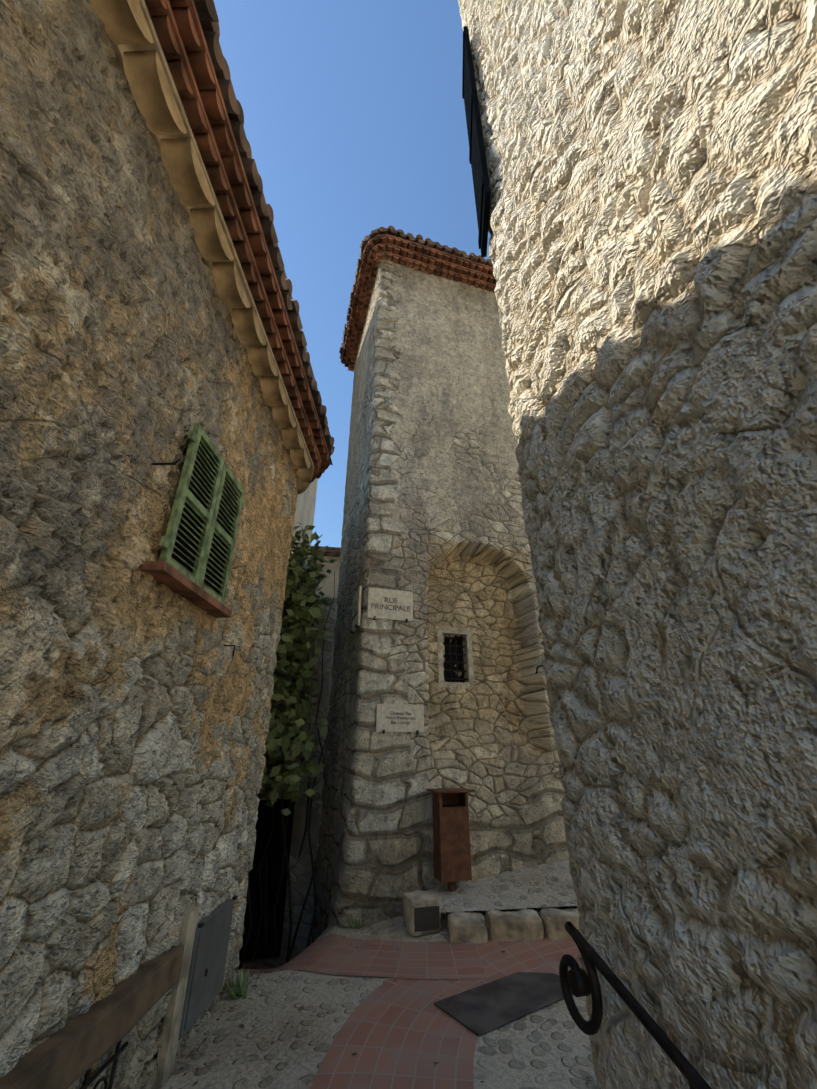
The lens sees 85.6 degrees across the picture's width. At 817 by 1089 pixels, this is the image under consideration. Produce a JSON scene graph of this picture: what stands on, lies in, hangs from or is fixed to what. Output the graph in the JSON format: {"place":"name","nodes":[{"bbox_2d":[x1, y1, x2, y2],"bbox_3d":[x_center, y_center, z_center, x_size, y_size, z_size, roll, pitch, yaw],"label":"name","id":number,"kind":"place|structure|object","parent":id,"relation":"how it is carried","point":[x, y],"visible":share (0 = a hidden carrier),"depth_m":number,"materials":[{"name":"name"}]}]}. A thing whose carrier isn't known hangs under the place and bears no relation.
{"place":"outdoors","nodes":[
{"label":"outdoors","id":0,"kind":"place"},
{"bbox_2d":[263,193,330,435],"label":"roof tiles","id":1,"kind":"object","parent":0,"point":[283,269],"depth_m":12.73,"materials":[{"name":"tile"}]},
{"bbox_2d":[213,0,490,547],"label":"sky","id":2,"kind":"structure","parent":0,"point":[355,125],"materials":[{"name":"blue"}]},
{"bbox_2d":[153,822,597,1088],"bbox_3d":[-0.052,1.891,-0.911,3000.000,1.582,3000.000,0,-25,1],"label":"ground","id":3,"kind":"structure","parent":0,"point":[548,1047],"depth_m":2.73,"materials":[{"name":"stone"}]},
{"bbox_2d":[0,0,298,1088],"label":"building wall","id":4,"kind":"structure","parent":3,"relation":"on","point":[134,712],"depth_m":2.10,"materials":[{"name":"beige stone"}]},
{"bbox_2d":[0,945,183,1088],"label":"wooden beam","id":5,"kind":"structure","parent":4,"relation":"attached to","point":[68,1054],"depth_m":1.88,"materials":[{"name":"brown wood"}]},
{"bbox_2d":[80,1039,128,1088],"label":"cellar iron grille","id":6,"kind":"object","parent":4,"relation":"in","point":[113,1058],"visible":0.81,"depth_m":2.02,"materials":[{"name":"black metal"}]},
{"bbox_2d":[154,906,199,1085],"bbox_3d":[-1.374,2.646,2.628,0.050,0.750,0.130,0,-25,1],"label":"stone jamb","id":7,"kind":"object","parent":4,"relation":"attached to","point":[167,1050],"visible":0.93,"depth_m":2.57,"materials":[{"name":"beige stone"}]},
{"bbox_2d":[139,561,231,617],"bbox_3d":[-1.370,0.311,2.789,0.140,0.050,0.940,0,-25,1],"label":"window sill","id":8,"kind":"structure","parent":4,"relation":"on","point":[172,578],"depth_m":2.64,"materials":[{"name":"brown stone"}]},
{"bbox_2d":[152,459,234,656],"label":"shutter hooks","id":9,"kind":"object","parent":4,"relation":"attached to","point":[176,461],"visible":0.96,"depth_m":2.43,"materials":[{"name":"metal"}]},
{"bbox_2d":[159,423,244,604],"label":"window shutters","id":10,"kind":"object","parent":4,"relation":"attached to","point":[197,543],"depth_m":2.92,"materials":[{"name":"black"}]},
{"bbox_2d":[178,895,237,1039],"bbox_3d":[-1.349,2.802,2.985,0.075,0.540,0.620,0,-25,1],"label":"utility meter box","id":11,"kind":"object","parent":4,"relation":"attached to","point":[207,967],"visible":0.94,"depth_m":2.91,"materials":[{"name":"grey metal"}]},
{"bbox_2d":[90,0,334,493],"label":"roof eave","id":12,"kind":"object","parent":4,"relation":"attached to","point":[172,62],"visible":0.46,"depth_m":2.87,"materials":[{"name":"brown tile"}]},
{"bbox_2d":[237,597,335,968],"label":"alley wall","id":13,"kind":"structure","parent":3,"relation":"on","point":[300,870],"depth_m":6.77,"materials":[{"name":"grey stone"}]},
{"bbox_2d":[239,799,294,960],"bbox_3d":[-2.127,4.954,6.630,0.620,1.960,0.020,7,-26,-15],"label":"doorway","id":14,"kind":"structure","parent":13,"relation":"in","point":[274,851],"depth_m":6.59,"materials":[{"name":"black"}]},
{"bbox_2d":[239,522,336,968],"bbox_3d":[-2.252,2.693,6.637,2.589,5.916,3.416,0,-25,1],"label":"climbing plant","id":15,"kind":"object","parent":13,"relation":"attached to","point":[303,611],"depth_m":6.18,"materials":[{"name":"green plant"}]},
{"bbox_2d":[291,478,317,563],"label":"neighbour house","id":16,"kind":"structure","parent":3,"relation":"on","point":[305,507],"depth_m":13.90,"materials":[{"name":"white paint"}]},
{"bbox_2d":[170,911,476,1088],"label":"grass tufts","id":17,"kind":"object","parent":3,"relation":"on","point":[239,987],"visible":0.65,"depth_m":3.32,"materials":[{"name":"green plant"}]},
{"bbox_2d":[310,555,339,846],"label":"building","id":18,"kind":"structure","parent":3,"relation":"on","point":[327,589],"depth_m":15.13,"materials":[{"name":"paint"}]},
{"bbox_2d":[311,546,340,556],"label":"building roof","id":19,"kind":"structure","parent":18,"relation":"on","point":[332,551],"depth_m":15.20,"materials":[{"name":"brown tile"}]},
{"bbox_2d":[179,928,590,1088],"bbox_3d":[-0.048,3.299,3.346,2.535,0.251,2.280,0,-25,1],"label":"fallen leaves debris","id":20,"kind":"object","parent":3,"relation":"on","point":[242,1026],"visible":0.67,"depth_m":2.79,"materials":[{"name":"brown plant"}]},
{"bbox_2d":[403,890,441,936],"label":"stone block","id":21,"kind":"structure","parent":3,"relation":"on","point":[417,899],"depth_m":4.09,"materials":[{"name":"beige stone"}]},
{"bbox_2d":[414,906,439,931],"bbox_3d":[0.169,3.410,4.019,0.240,0.170,0.010,7,-26,-15],"label":"vent cover","id":22,"kind":"object","parent":21,"relation":"attached to","point":[426,918],"visible":1,"depth_m":4.01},
{"bbox_2d":[429,860,576,911],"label":"raised pavement","id":23,"kind":"structure","parent":3,"relation":"on","point":[545,885],"depth_m":4.41,"materials":[{"name":"stone"}]},
{"bbox_2d":[426,788,474,891],"bbox_3d":[0.443,3.237,4.636,0.450,1.170,0.440,7,-26,-15],"label":"trash bin","id":24,"kind":"object","parent":23,"relation":"on","point":[451,848],"visible":0.94,"depth_m":4.58,"materials":[{"name":"wood"}]},
{"bbox_2d":[448,907,578,943],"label":"kerb stones","id":25,"kind":"object","parent":3,"relation":"on","point":[522,924],"visible":0.23,"depth_m":3.89,"materials":[{"name":"beige stone"}]},
{"bbox_2d":[458,0,816,1088],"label":"building wall","id":26,"kind":"structure","parent":3,"relation":"on","point":[652,174],"depth_m":1.28,"materials":[{"name":"stone"}]},
{"bbox_2d":[462,26,490,256],"bbox_3d":[0.616,-3.625,3.850,0.153,2.800,0.450,-2,-25,5],"label":"blue shutter","id":27,"kind":"object","parent":26,"relation":"attached to","point":[480,175],"depth_m":3.58,"materials":[{"name":"wood"}]},
{"bbox_2d":[559,921,711,1088],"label":"handrail","id":28,"kind":"object","parent":26,"relation":"attached to","point":[576,980],"visible":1,"depth_m":1.25,"materials":[{"name":"metal"}]},
{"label":"tower","id":29,"kind":"object","parent":3,"relation":"on","visible":0},
{"bbox_2d":[351,586,361,633],"bbox_3d":[-0.701,0.881,5.870,0.050,0.540,0.460,7,-26,-15],"label":"sign","id":30,"kind":"object","parent":29,"relation":"attached to","point":[357,596],"visible":1,"depth_m":5.78,"materials":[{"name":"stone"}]},
{"bbox_2d":[352,601,357,620],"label":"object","id":31,"kind":"object","parent":30,"relation":"on","point":[355,614],"visible":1,"depth_m":5.87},
{"bbox_2d":[367,587,412,622],"bbox_3d":[-0.230,0.784,5.710,0.600,0.420,0.050,7,-26,-15],"label":"street sign","id":32,"kind":"object","parent":29,"relation":"attached to","point":[404,599],"visible":0.93,"depth_m":5.71,"materials":[{"name":"stone"}]},
{"bbox_2d":[371,597,409,611],"bbox_3d":[-0.226,0.769,5.710,0.517,0.164,0.004,7,-26,-15],"label":"sign lettering","id":33,"kind":"object","parent":32,"relation":"on","point":[388,605],"visible":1,"depth_m":5.70},
{"bbox_2d":[376,704,423,733],"bbox_3d":[-0.093,2.046,5.173,0.580,0.320,0.040,7,-26,-15],"label":"sign","id":34,"kind":"object","parent":29,"relation":"attached to","point":[384,724],"visible":0.98,"depth_m":5.17,"materials":[{"name":"stone"}]},
{"bbox_2d":[386,711,414,723],"bbox_3d":[-0.090,2.039,5.175,0.359,0.147,0.004,7,-26,-15],"label":"sign lettering","id":35,"kind":"object","parent":34,"relation":"on","point":[388,717],"visible":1,"depth_m":5.17},
{"bbox_2d":[237,906,579,1088],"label":"brick path","id":36,"kind":"structure","parent":0,"point":[403,1031],"depth_m":3.08,"materials":[{"name":"red brick"}]},
{"bbox_2d":[434,972,572,1035],"bbox_3d":[0.730,3.194,3.122,1.040,0.012,0.450,16,-29,-31],"label":"ground hatch","id":37,"kind":"object","parent":36,"relation":"on","point":[485,1008],"visible":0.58,"depth_m":3.05,"materials":[{"name":"grey metal"}]},
{"bbox_2d":[311,260,568,940],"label":"tower walls","id":38,"kind":"structure","parent":0,"point":[433,520],"depth_m":6.30,"materials":[{"name":"beige stone"}]},
{"bbox_2d":[339,226,496,371],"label":"tiled roof","id":39,"kind":"structure","parent":38,"relation":"attached to","point":[418,252],"depth_m":8.89,"materials":[{"name":"brown tile"}]},
{"bbox_2d":[435,626,474,688],"bbox_3d":[0.643,1.582,6.178,0.580,0.830,0.100,7,-26,-15],"label":"stone window frame","id":40,"kind":"object","parent":38,"relation":"in","point":[465,633],"visible":0.79,"depth_m":6.18,"materials":[{"name":"grey stone"}]},
{"bbox_2d":[443,637,463,681],"bbox_3d":[0.604,1.639,6.288,0.480,0.780,0.010,7,-26,-15],"label":"window opening","id":41,"kind":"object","parent":40,"relation":"in","point":[453,658],"depth_m":6.29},
{"bbox_2d":[443,634,466,682],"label":"tower window iron bars","id":42,"kind":"object","parent":40,"relation":"in","point":[456,662],"visible":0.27,"depth_m":6.19,"materials":[{"name":"black metal"}]}
]}

